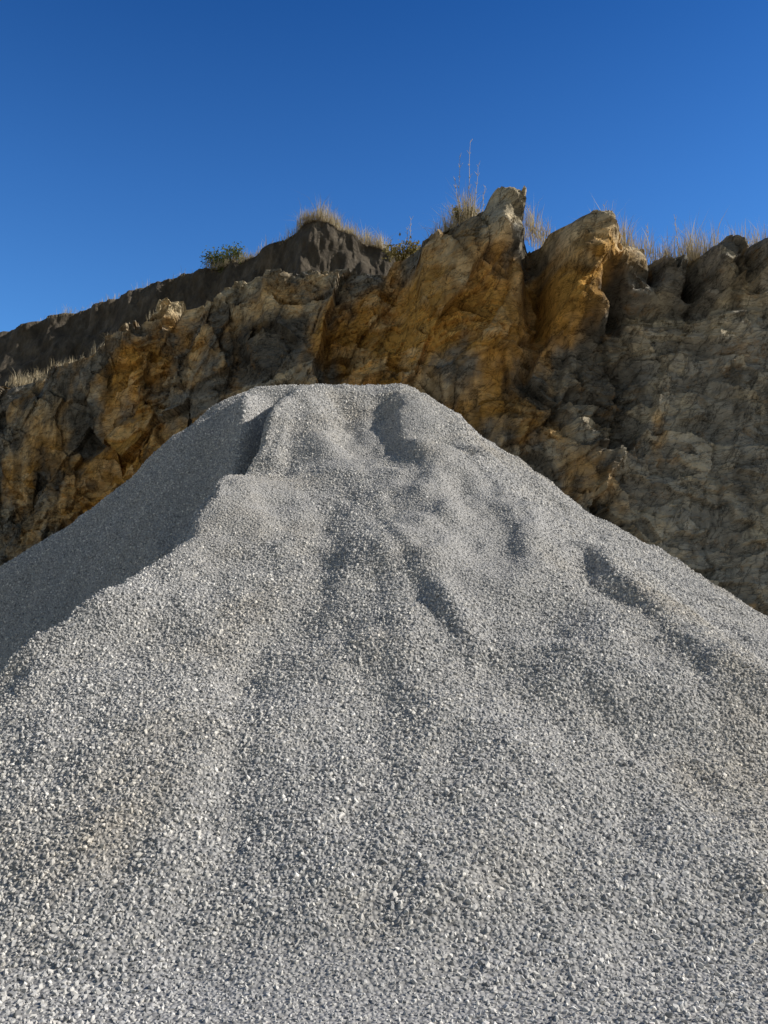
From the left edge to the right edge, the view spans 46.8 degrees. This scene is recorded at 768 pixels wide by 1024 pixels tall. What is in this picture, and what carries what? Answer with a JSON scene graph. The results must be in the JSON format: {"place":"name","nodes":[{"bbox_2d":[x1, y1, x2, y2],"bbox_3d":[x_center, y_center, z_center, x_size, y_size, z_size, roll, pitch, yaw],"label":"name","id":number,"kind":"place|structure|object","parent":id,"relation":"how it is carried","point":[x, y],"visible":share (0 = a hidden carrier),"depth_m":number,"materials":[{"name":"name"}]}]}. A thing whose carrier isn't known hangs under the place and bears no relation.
{"place":"outdoors","nodes":[
{"label":"outdoors","id":0,"kind":"place"},
{"bbox_2d":[0,219,399,387],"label":"hill","id":1,"kind":"structure","parent":0,"point":[318,245],"depth_m":48.81,"materials":[{"name":"soil"}]},
{"bbox_2d":[200,241,246,272],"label":"shrub","id":2,"kind":"object","parent":1,"relation":"on","point":[217,257],"visible":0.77,"depth_m":48.94,"materials":[{"name":"green plant"}]},
{"bbox_2d":[227,247,246,263],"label":"shrub","id":3,"kind":"object","parent":1,"relation":"on","point":[237,254],"visible":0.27,"depth_m":48.65,"materials":[{"name":"green plant"}]},
{"bbox_2d":[0,185,767,615],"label":"quarry cliff","id":4,"kind":"structure","parent":0,"point":[592,365],"depth_m":31.49,"materials":[{"name":"brown stone"}]},
{"bbox_2d":[382,233,420,261],"bbox_3d":[0.716,-10.451,35.493,1.676,1.267,1.764,0,-8,0],"label":"shrub","id":5,"kind":"object","parent":4,"relation":"on","point":[404,254],"visible":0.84,"depth_m":35.40,"materials":[{"name":"green plant"}]},
{"bbox_2d":[448,205,478,222],"bbox_3d":[3.146,-11.295,33.776,1.232,0.990,1.153,5,-9,-29],"label":"shrub","id":6,"kind":"object","parent":4,"relation":"on","point":[455,208],"visible":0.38,"depth_m":33.68,"materials":[{"name":"green plant"}]},
{"bbox_2d":[405,140,718,247],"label":"dead weed stalks","id":7,"kind":"object","parent":4,"relation":"on","point":[527,207],"visible":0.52,"depth_m":33.92,"materials":[{"name":"beige plant"}]},
{"bbox_2d":[0,0,767,331],"label":"sky","id":8,"kind":"structure","parent":0,"point":[139,138],"materials":[{"name":"blue"}]},
{"bbox_2d":[5,185,767,386],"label":"dry grass","id":9,"kind":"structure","parent":0,"point":[691,251],"depth_m":33.52,"materials":[{"name":"beige plant"}]},
{"bbox_3d":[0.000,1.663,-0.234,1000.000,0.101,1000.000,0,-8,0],"label":"ground","id":10,"kind":"structure","parent":0,"visible":0},
{"bbox_2d":[0,383,767,1023],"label":"gravel pile","id":11,"kind":"object","parent":10,"relation":"on","point":[394,703],"visible":1,"depth_m":5.70,"materials":[{"name":"grey gravel"}]}
]}

